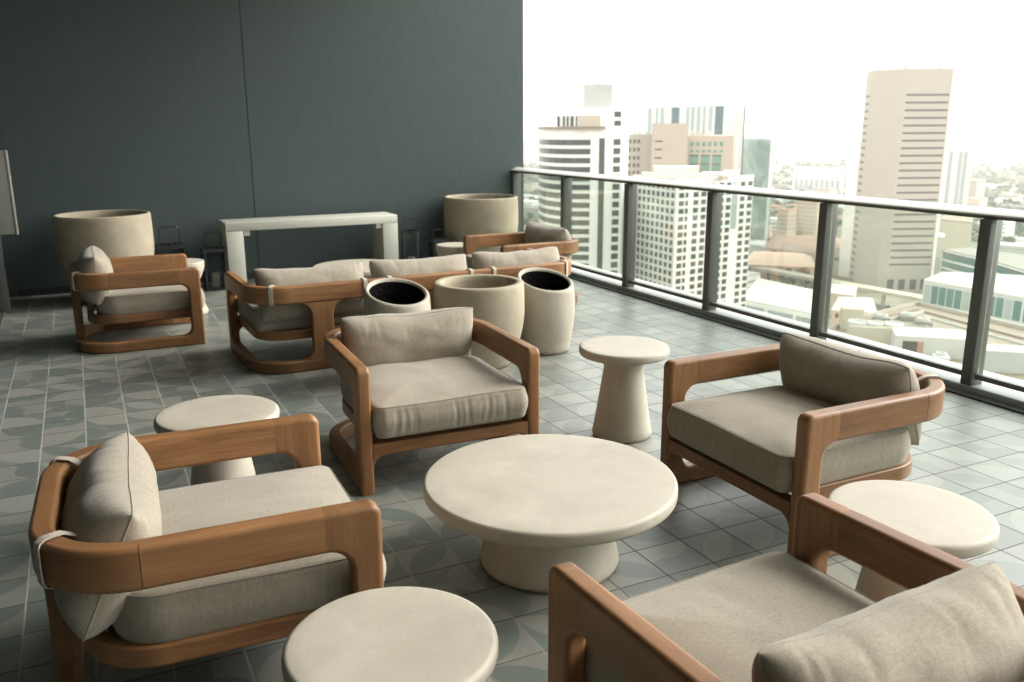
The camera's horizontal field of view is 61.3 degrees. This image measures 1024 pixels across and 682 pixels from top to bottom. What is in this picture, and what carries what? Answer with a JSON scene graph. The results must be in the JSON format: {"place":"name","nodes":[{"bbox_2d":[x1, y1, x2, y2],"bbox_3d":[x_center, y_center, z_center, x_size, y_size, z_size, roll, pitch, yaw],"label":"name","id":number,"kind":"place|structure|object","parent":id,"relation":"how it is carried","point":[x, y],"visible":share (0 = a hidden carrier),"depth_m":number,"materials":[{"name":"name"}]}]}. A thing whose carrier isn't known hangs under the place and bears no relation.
{"place":"outdoors","nodes":[
{"label":"outdoors","id":0,"kind":"place"},
{"bbox_2d":[0,279,1023,681],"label":"floor","id":1,"kind":"structure","parent":0,"point":[60,395],"depth_m":4.13,"materials":[{"name":"tile"}]},
{"bbox_2d":[52,210,153,303],"bbox_3d":[-3.663,-0.759,7.827,0.810,0.784,0.810,-7,15,-25],"label":"planter","id":2,"kind":"object","parent":1,"relation":"on","point":[117,233],"visible":0.63,"depth_m":7.48,"materials":[{"name":"concrete"}]},
{"bbox_2d":[68,246,205,353],"bbox_3d":[-2.769,-0.352,6.395,0.876,0.676,0.840,-7,15,-25],"label":"armchair","id":3,"kind":"object","parent":1,"relation":"on","point":[121,293],"visible":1,"depth_m":6.12,"materials":[{"name":"brown wood"}]},
{"bbox_2d":[155,226,186,255],"bbox_3d":[-3.280,-0.798,8.333,0.262,0.615,0.262,-7,15,-25],"label":"lantern","id":4,"kind":"object","parent":1,"relation":"on","point":[159,246],"visible":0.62,"depth_m":8.24,"materials":[{"name":"black metal"}]},
{"bbox_2d":[187,258,208,314],"bbox_3d":[-2.740,-0.448,7.247,0.341,0.452,0.341,-7,15,-25],"label":"side table","id":5,"kind":"object","parent":1,"relation":"on","point":[196,263],"visible":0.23,"depth_m":7.19,"materials":[{"name":"stone"}]},
{"bbox_2d":[28,414,385,681],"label":"armchair","id":6,"kind":"object","parent":1,"relation":"on","point":[135,562],"visible":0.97,"depth_m":2.25,"materials":[{"name":"brown wood"}]},
{"bbox_2d":[200,232,227,291],"bbox_3d":[-2.877,-0.776,8.360,0.222,0.555,0.222,-7,15,-25],"label":"lantern","id":7,"kind":"object","parent":1,"relation":"on","point":[216,285],"visible":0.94,"depth_m":8.33,"materials":[{"name":"black metal"}]},
{"bbox_2d":[154,395,279,485],"bbox_3d":[-1.129,0.497,3.372,0.458,0.466,0.458,4,14,16],"label":"side table","id":8,"kind":"object","parent":1,"relation":"on","point":[210,411],"visible":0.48,"depth_m":3.29,"materials":[{"name":"concrete"}]},
{"bbox_2d":[219,212,398,281],"bbox_3d":[-2.048,-0.946,8.855,1.720,0.640,0.400,-7,15,-25],"label":"console table","id":9,"kind":"object","parent":1,"relation":"on","point":[384,234],"visible":0.73,"depth_m":8.65,"materials":[{"name":"white paint"}]},
{"bbox_2d":[313,259,377,278],"bbox_3d":[-1.465,-0.584,8.161,0.800,0.266,0.800,12,18,40],"label":"round table","id":10,"kind":"object","parent":1,"relation":"on","point":[366,268],"visible":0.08,"depth_m":8.23,"materials":[{"name":"stone"}]},
{"bbox_2d":[281,586,497,681],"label":"side table","id":11,"kind":"object","parent":1,"relation":"on","point":[404,634],"visible":1,"depth_m":1.83,"materials":[{"name":"concrete"}]},
{"bbox_2d":[224,246,570,373],"bbox_3d":[-0.739,-0.314,6.252,2.420,0.652,0.886,-8,16,-27],"label":"sofa","id":12,"kind":"object","parent":1,"relation":"on","point":[316,304],"visible":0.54,"depth_m":5.61,"materials":[{"name":"brown wood"}]},
{"bbox_2d":[364,278,430,315],"bbox_3d":[-0.698,-0.061,5.314,0.408,0.608,0.408,-7,15,-25],"label":"planter tub","id":13,"kind":"object","parent":1,"relation":"on","point":[389,295],"visible":0.4,"depth_m":5.35,"materials":[{"name":"stone"}]},
{"bbox_2d":[401,216,420,258],"bbox_3d":[-1.084,-1.038,9.299,0.208,0.595,0.208,-7,15,-25],"label":"lantern","id":14,"kind":"object","parent":1,"relation":"on","point":[404,231],"visible":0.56,"depth_m":9.33,"materials":[{"name":"black metal"}]},
{"bbox_2d":[324,307,539,495],"bbox_3d":[-0.418,0.215,4.112,0.840,0.650,0.876,-6,15,-23],"label":"armchair","id":15,"kind":"object","parent":1,"relation":"on","point":[410,381],"visible":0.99,"depth_m":3.89,"materials":[{"name":"fabric"}]},
{"bbox_2d":[427,229,449,257],"bbox_3d":[-0.784,-0.963,9.263,0.182,0.465,0.182,-7,15,-25],"label":"lantern","id":16,"kind":"object","parent":1,"relation":"on","point":[433,241],"visible":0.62,"depth_m":9.20,"materials":[{"name":"black metal"}]},
{"bbox_2d":[436,242,462,256],"bbox_3d":[-0.544,-0.692,8.189,0.341,0.452,0.341,-7,15,-25],"label":"hourglass stool","id":17,"kind":"object","parent":1,"relation":"on","point":[448,248],"visible":0.21,"depth_m":8.01,"materials":[{"name":"concrete"}]},
{"bbox_2d":[433,274,524,368],"bbox_3d":[-0.215,-0.120,5.666,0.594,0.549,0.594,-7,15,-25],"label":"planter","id":18,"kind":"object","parent":1,"relation":"on","point":[496,300],"visible":0.59,"depth_m":5.44,"materials":[{"name":"concrete"}]},
{"bbox_2d":[444,193,517,251],"bbox_3d":[-0.341,-1.206,9.567,0.820,0.784,0.820,-7,15,-25],"label":"planter","id":19,"kind":"object","parent":1,"relation":"on","point":[474,214],"visible":0.67,"depth_m":9.20,"materials":[{"name":"stone"}]},
{"bbox_2d":[463,221,578,302],"bbox_3d":[0.095,-0.702,7.767,0.875,0.668,0.840,-7,15,-26],"label":"armchair","id":20,"kind":"object","parent":1,"relation":"on","point":[535,235],"visible":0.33,"depth_m":7.77,"materials":[{"name":"brown wood"}]},
{"bbox_2d":[517,267,574,354],"bbox_3d":[0.230,-0.208,5.997,0.412,0.558,0.412,-7,15,-25],"label":"planter tub","id":21,"kind":"object","parent":1,"relation":"on","point":[549,310],"visible":0.85,"depth_m":5.86,"materials":[{"name":"concrete"}]},
{"bbox_2d":[423,434,677,592],"bbox_3d":[0.134,0.634,3.094,0.894,0.321,0.894,-1,14,-2],"label":"coffee table","id":22,"kind":"object","parent":1,"relation":"on","point":[530,510],"visible":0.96,"depth_m":2.93,"materials":[{"name":"concrete"}]},
{"bbox_2d":[579,336,669,443],"bbox_3d":[0.557,0.247,4.346,0.446,0.466,0.446,-11,18,-37],"label":"side table","id":23,"kind":"object","parent":1,"relation":"on","point":[622,413],"visible":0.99,"depth_m":4.25,"materials":[{"name":"concrete"}]},
{"bbox_2d":[548,493,1023,681],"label":"armchair","id":24,"kind":"object","parent":1,"relation":"on","point":[799,614],"visible":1,"depth_m":1.84,"materials":[{"name":"fabric"}]},
{"bbox_2d":[568,275,1023,414],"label":"curb","id":25,"kind":"structure","parent":1,"relation":"on","point":[990,401],"depth_m":6.68,"materials":[{"name":"grey"}]},
{"bbox_2d":[660,332,944,555],"bbox_3d":[1.185,0.356,3.526,0.876,0.644,0.840,-7,15,-25],"label":"armchair","id":26,"kind":"object","parent":1,"relation":"on","point":[826,418],"visible":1,"depth_m":3.32,"materials":[{"name":"fabric"}]},
{"bbox_2d":[828,480,999,601],"bbox_3d":[1.127,0.702,2.500,0.446,0.466,0.446,-5,15,-20],"label":"side table","id":27,"kind":"object","parent":1,"relation":"on","point":[955,525],"visible":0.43,"depth_m":2.43,"materials":[{"name":"concrete"}]},
{"bbox_2d":[523,183,538,191],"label":"district building","id":28,"kind":"structure","parent":0,"point":[528,187],"depth_m":1490.56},
{"bbox_2d":[524,194,537,198],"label":"district building","id":29,"kind":"structure","parent":0,"point":[526,196],"depth_m":1311.81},
{"bbox_2d":[538,82,628,273],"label":"banded tower","id":30,"kind":"structure","parent":0,"point":[583,139],"depth_m":318.23,"materials":[{"name":"concrete"}]},
{"bbox_2d":[647,88,745,174],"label":"striped tower","id":31,"kind":"structure","parent":0,"point":[729,119],"depth_m":600.15,"materials":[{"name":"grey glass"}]},
{"bbox_2d":[747,271,760,289],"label":"district building","id":32,"kind":"structure","parent":0,"point":[752,277],"depth_m":572.24,"materials":[{"name":"white concrete"}]},
{"bbox_2d":[523,134,1023,168],"bbox_3d":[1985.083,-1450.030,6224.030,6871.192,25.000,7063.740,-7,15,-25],"label":"houses","id":33,"kind":"structure","parent":0,"point":[996,155],"depth_m":3641.86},
{"bbox_2d":[523,128,1023,326],"bbox_3d":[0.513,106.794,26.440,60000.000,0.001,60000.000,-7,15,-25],"label":"ground","id":34,"kind":"structure","parent":0,"point":[896,301],"depth_m":10906.03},
{"bbox_2d":[524,207,537,219],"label":"district building","id":35,"kind":"structure","parent":34,"relation":"on","point":[534,210],"depth_m":1040.74,"materials":[{"name":"grey glass"}]},
{"bbox_2d":[524,199,537,206],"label":"district building","id":36,"kind":"structure","parent":34,"relation":"on","point":[530,203],"depth_m":1126.90,"materials":[{"name":"grey glass"}]},
{"bbox_2d":[627,123,733,176],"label":"tan block","id":37,"kind":"structure","parent":34,"relation":"on","point":[669,144],"depth_m":454.99,"materials":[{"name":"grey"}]},
{"bbox_2d":[633,165,753,306],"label":"grid block","id":38,"kind":"structure","parent":34,"relation":"on","point":[670,234],"depth_m":325.74,"materials":[{"name":"white concrete"}]},
{"bbox_2d":[636,181,752,306],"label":"window","id":39,"kind":"structure","parent":38,"relation":"in","point":[696,194],"depth_m":324.94,"materials":[{"name":"glass"}]},
{"bbox_2d":[749,239,765,254],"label":"block","id":40,"kind":"structure","parent":34,"relation":"on","point":[756,244],"depth_m":720.47,"materials":[{"name":"white concrete"}]},
{"bbox_2d":[742,138,775,242],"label":"mirrored block","id":41,"kind":"structure","parent":34,"relation":"on","point":[758,157],"depth_m":740.86,"materials":[{"name":"green glass"}]},
{"bbox_2d":[523,136,1023,240],"bbox_3d":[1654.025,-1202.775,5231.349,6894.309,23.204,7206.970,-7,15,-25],"label":"woods","id":42,"kind":"object","parent":34,"relation":"on","point":[994,179],"visible":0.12,"depth_m":1921.92,"materials":[{"name":"green plant"}]},
{"bbox_2d":[771,205,785,210],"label":"district building","id":43,"kind":"structure","parent":34,"relation":"on","point":[775,207],"depth_m":1119.17,"materials":[{"name":"concrete"}]},
{"bbox_2d":[748,251,814,281],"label":"hall","id":44,"kind":"structure","parent":34,"relation":"on","point":[789,261],"depth_m":637.02,"materials":[{"name":"concrete"}]},
{"bbox_2d":[776,278,792,284],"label":"tree","id":45,"kind":"object","parent":34,"relation":"on","point":[784,280],"visible":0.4,"depth_m":575.10,"materials":[{"name":"green plant"}]},
{"bbox_2d":[778,163,793,167],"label":"district building","id":46,"kind":"structure","parent":34,"relation":"on","point":[789,164],"depth_m":2326.01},
{"bbox_2d":[764,234,840,273],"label":"hall","id":47,"kind":"structure","parent":34,"relation":"on","point":[791,243],"depth_m":697.59,"materials":[{"name":"concrete"}]},
{"bbox_2d":[796,184,809,190],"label":"district building","id":48,"kind":"structure","parent":34,"relation":"on","point":[803,187],"depth_m":1430.49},
{"bbox_2d":[796,267,810,274],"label":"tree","id":49,"kind":"object","parent":34,"relation":"on","point":[802,270],"visible":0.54,"depth_m":612.98,"materials":[{"name":"green plant"}]},
{"bbox_2d":[802,147,818,158],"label":"district building","id":50,"kind":"structure","parent":34,"relation":"on","point":[808,152],"depth_m":2801.66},
{"bbox_2d":[802,144,819,148],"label":"district building","id":51,"kind":"structure","parent":34,"relation":"on","point":[809,145],"depth_m":3798.78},
{"bbox_2d":[809,155,826,165],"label":"district building","id":52,"kind":"structure","parent":34,"relation":"on","point":[815,158],"depth_m":2440.69,"materials":[{"name":"concrete"}]},
{"bbox_2d":[792,167,845,194],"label":"long white block","id":53,"kind":"structure","parent":34,"relation":"on","point":[816,177],"depth_m":1412.81,"materials":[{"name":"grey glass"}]},
{"bbox_2d":[812,187,838,193],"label":"district building","id":54,"kind":"structure","parent":34,"relation":"on","point":[826,190],"depth_m":1230.96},
{"bbox_2d":[823,160,839,165],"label":"district building","id":55,"kind":"structure","parent":34,"relation":"on","point":[835,162],"depth_m":2410.51,"materials":[{"name":"concrete"}]},
{"bbox_2d":[749,266,921,305],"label":"viaduct","id":56,"kind":"object","parent":34,"relation":"on","point":[883,292],"visible":0.37,"depth_m":557.86,"materials":[{"name":"concrete"}]},
{"bbox_2d":[829,283,856,314],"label":"block","id":57,"kind":"structure","parent":34,"relation":"on","point":[839,290],"depth_m":516.63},
{"bbox_2d":[838,143,860,277],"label":"white slab","id":58,"kind":"structure","parent":34,"relation":"on","point":[849,210],"depth_m":636.19,"materials":[{"name":"concrete"}]},
{"bbox_2d":[831,297,875,325],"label":"hall","id":59,"kind":"structure","parent":34,"relation":"on","point":[867,305],"depth_m":460.89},
{"bbox_2d":[848,65,955,290],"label":"tan tower","id":60,"kind":"structure","parent":34,"relation":"on","point":[907,113],"depth_m":576.75,"materials":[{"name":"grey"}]},
{"bbox_2d":[933,232,944,274],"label":"block","id":61,"kind":"structure","parent":34,"relation":"on","point":[939,253],"depth_m":646.11,"materials":[{"name":"grey glass"}]},
{"bbox_2d":[940,215,972,259],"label":"block","id":62,"kind":"structure","parent":34,"relation":"on","point":[956,230],"depth_m":705.74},
{"bbox_2d":[922,272,1023,324],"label":"teal building","id":63,"kind":"structure","parent":34,"relation":"on","point":[951,290],"depth_m":472.41,"materials":[{"name":"grey glass"}]},
{"bbox_2d":[923,284,930,302],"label":"window","id":64,"kind":"structure","parent":63,"relation":"in","point":[927,288],"depth_m":488.99,"materials":[{"name":"grey glass"}]},
{"bbox_2d":[930,286,938,304],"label":"window","id":65,"kind":"structure","parent":63,"relation":"in","point":[934,293],"depth_m":484.77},
{"bbox_2d":[938,287,945,305],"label":"window","id":66,"kind":"structure","parent":63,"relation":"in","point":[942,291],"depth_m":480.59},
{"bbox_2d":[945,288,953,307],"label":"window","id":67,"kind":"structure","parent":63,"relation":"in","point":[950,292],"depth_m":476.50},
{"bbox_2d":[953,290,961,309],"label":"window","id":68,"kind":"structure","parent":63,"relation":"in","point":[958,294],"depth_m":472.21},
{"bbox_2d":[961,291,969,310],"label":"window","id":69,"kind":"structure","parent":63,"relation":"in","point":[966,295],"depth_m":468.08,"materials":[{"name":"grey glass"}]},
{"bbox_2d":[994,297,1003,317],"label":"window","id":70,"kind":"structure","parent":63,"relation":"in","point":[999,301],"depth_m":451.25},
{"bbox_2d":[1003,299,1012,319],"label":"window","id":71,"kind":"structure","parent":63,"relation":"in","point":[1008,303],"depth_m":447.08,"materials":[{"name":"grey glass"}]},
{"bbox_2d":[1012,300,1021,320],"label":"window","id":72,"kind":"structure","parent":63,"relation":"in","point":[1017,306],"depth_m":442.95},
{"bbox_2d":[968,180,985,197],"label":"district building","id":73,"kind":"structure","parent":34,"relation":"on","point":[976,188],"depth_m":1217.48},
{"bbox_2d":[967,197,987,206],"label":"district building","id":74,"kind":"structure","parent":34,"relation":"on","point":[974,201],"depth_m":1029.91,"materials":[{"name":"concrete"}]},
{"bbox_2d":[972,153,982,163],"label":"district building","id":75,"kind":"structure","parent":34,"relation":"on","point":[977,157],"depth_m":2366.29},
{"bbox_2d":[971,166,986,172],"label":"district building","id":76,"kind":"structure","parent":34,"relation":"on","point":[975,168],"depth_m":2019.33,"materials":[{"name":"concrete"}]},
{"bbox_2d":[941,248,1023,274],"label":"teal building","id":77,"kind":"structure","parent":34,"relation":"on","point":[961,260],"depth_m":563.76,"materials":[{"name":"concrete"}]},
{"bbox_2d":[985,184,1002,189],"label":"district building","id":78,"kind":"structure","parent":34,"relation":"on","point":[992,186],"depth_m":1493.57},
{"bbox_2d":[989,167,1002,170],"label":"district building","id":79,"kind":"structure","parent":34,"relation":"on","point":[997,168],"depth_m":2099.68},
{"bbox_2d":[997,172,1015,178],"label":"district building","id":80,"kind":"structure","parent":34,"relation":"on","point":[1010,175],"depth_m":1766.25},
{"bbox_2d":[994,198,1022,204],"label":"district building","id":81,"kind":"structure","parent":34,"relation":"on","point":[998,200],"depth_m":1209.60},
{"bbox_2d":[1002,236,1015,242],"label":"tree","id":82,"kind":"object","parent":34,"relation":"on","point":[1011,239],"visible":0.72,"depth_m":776.47,"materials":[{"name":"green plant"}]},
{"bbox_2d":[998,194,1023,198],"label":"district building","id":83,"kind":"structure","parent":34,"relation":"on","point":[1017,196],"depth_m":1256.43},
{"bbox_2d":[1015,176,1023,182],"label":"district building","id":84,"kind":"structure","parent":34,"relation":"on","point":[1018,179],"depth_m":1619.47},
{"bbox_2d":[1016,225,1023,233],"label":"tree","id":85,"kind":"object","parent":34,"relation":"on","point":[1019,228],"visible":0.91,"depth_m":868.50,"materials":[{"name":"green plant"}]},
{"bbox_2d":[770,217,776,233],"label":"district building","id":86,"kind":"structure","parent":0,"point":[773,222],"depth_m":908.03,"materials":[{"name":"grey glass"}]},
{"bbox_2d":[523,0,1023,129],"label":"sky","id":87,"kind":"structure","parent":0,"point":[795,64],"materials":[{"name":"white"}]},
{"bbox_2d":[746,278,812,323],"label":"white roof building","id":88,"kind":"structure","parent":0,"point":[792,302],"depth_m":433.85,"materials":[{"name":"grey concrete"}]},
{"bbox_2d":[773,184,791,189],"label":"district building","id":89,"kind":"structure","parent":0,"point":[776,186],"depth_m":1518.38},
{"bbox_2d":[776,208,796,234],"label":"district building","id":90,"kind":"structure","parent":0,"point":[786,220],"depth_m":828.89,"materials":[{"name":"concrete"}]},
{"bbox_2d":[795,200,820,235],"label":"district building","id":91,"kind":"structure","parent":0,"point":[807,215],"depth_m":862.68,"materials":[{"name":"concrete"}]},
{"bbox_2d":[837,226,841,237],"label":"district building","id":92,"kind":"structure","parent":0,"point":[839,232],"depth_m":840.96,"materials":[{"name":"beige concrete"}]},
{"bbox_2d":[839,306,863,329],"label":"roof unit","id":93,"kind":"structure","parent":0,"point":[847,313],"depth_m":283.26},
{"bbox_2d":[874,303,889,310],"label":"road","id":94,"kind":"structure","parent":0,"point":[878,307],"depth_m":536.85,"materials":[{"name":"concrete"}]},
{"bbox_2d":[827,301,1023,380],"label":"building","id":95,"kind":"structure","parent":0,"point":[1008,327],"depth_m":290.87,"materials":[{"name":"concrete"}]},
{"bbox_2d":[847,319,902,344],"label":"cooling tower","id":96,"kind":"structure","parent":95,"relation":"on","point":[879,331],"depth_m":261.82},
{"bbox_2d":[873,313,890,320],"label":"fan unit","id":97,"kind":"object","parent":95,"relation":"on","point":[882,316],"visible":0.95,"depth_m":294.52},
{"bbox_2d":[866,308,919,319],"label":"roof pipe","id":98,"kind":"object","parent":95,"relation":"on","point":[911,310],"visible":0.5,"depth_m":307.11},
{"bbox_2d":[898,311,915,320],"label":"fan unit","id":99,"kind":"object","parent":95,"relation":"on","point":[906,316],"visible":0.96,"depth_m":296.40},
{"bbox_2d":[914,317,932,326],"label":"fan unit","id":100,"kind":"object","parent":95,"relation":"on","point":[926,321],"visible":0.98,"depth_m":287.86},
{"bbox_2d":[890,327,965,359],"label":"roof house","id":101,"kind":"structure","parent":95,"relation":"on","point":[930,341],"depth_m":249.27,"materials":[{"name":"grey"}]},
{"bbox_2d":[932,351,949,360],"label":"roof unit","id":102,"kind":"structure","parent":95,"relation":"on","point":[943,355],"depth_m":241.36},
{"bbox_2d":[921,315,1023,344],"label":"roof pipe","id":103,"kind":"object","parent":95,"relation":"on","point":[992,335],"visible":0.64,"depth_m":284.26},
{"bbox_2d":[925,311,1023,339],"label":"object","id":104,"kind":"object","parent":95,"relation":"on","point":[990,329],"visible":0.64,"depth_m":291.67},
{"bbox_2d":[984,344,1023,373],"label":"roof unit","id":105,"kind":"structure","parent":95,"relation":"on","point":[1004,358],"depth_m":233.41,"materials":[{"name":"metal"}]},
{"bbox_2d":[938,149,973,232],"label":"slim tower","id":106,"kind":"structure","parent":0,"point":[957,176],"depth_m":786.99,"materials":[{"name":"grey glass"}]},
{"bbox_2d":[1000,220,1014,241],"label":"district building","id":107,"kind":"structure","parent":0,"point":[1008,227],"depth_m":823.73,"materials":[{"name":"white concrete"}]},
{"bbox_2d":[999,242,1023,254],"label":"district building","id":108,"kind":"structure","parent":0,"point":[1010,247],"depth_m":744.69,"materials":[{"name":"white concrete"}]},
{"bbox_2d":[1006,236,1023,243],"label":"district building","id":109,"kind":"structure","parent":0,"point":[1019,239],"depth_m":803.24,"materials":[{"name":"white concrete"}]},
{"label":"slab edge","id":110,"kind":"structure","parent":0,"visible":0},
{"bbox_2d":[0,0,523,296],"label":"green wall","id":111,"kind":"structure","parent":110,"relation":"on","point":[194,121],"depth_m":8.69,"materials":[{"name":"grey"}]},
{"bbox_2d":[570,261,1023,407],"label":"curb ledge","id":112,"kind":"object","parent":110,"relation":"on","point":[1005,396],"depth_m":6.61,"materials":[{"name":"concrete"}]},
{"bbox_2d":[511,167,1023,392],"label":"balcony railing","id":113,"kind":"object","parent":112,"relation":"on","point":[970,371],"visible":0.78,"depth_m":5.98,"materials":[{"name":"metal"}]},
{"bbox_3d":[-1.369,-0.443,0.440,0.420,3.699,16.168,-7,15,-25],"label":"side wall","id":114,"kind":"object","parent":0,"visible":0},
{"bbox_2d":[0,236,10,327],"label":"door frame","id":115,"kind":"object","parent":114,"relation":"attached to","point":[5,306],"visible":1,"depth_m":7.32,"materials":[{"name":"metal"}]},
{"bbox_2d":[0,150,18,234],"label":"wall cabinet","id":116,"kind":"object","parent":114,"relation":"attached to","point":[8,222],"depth_m":6.89,"materials":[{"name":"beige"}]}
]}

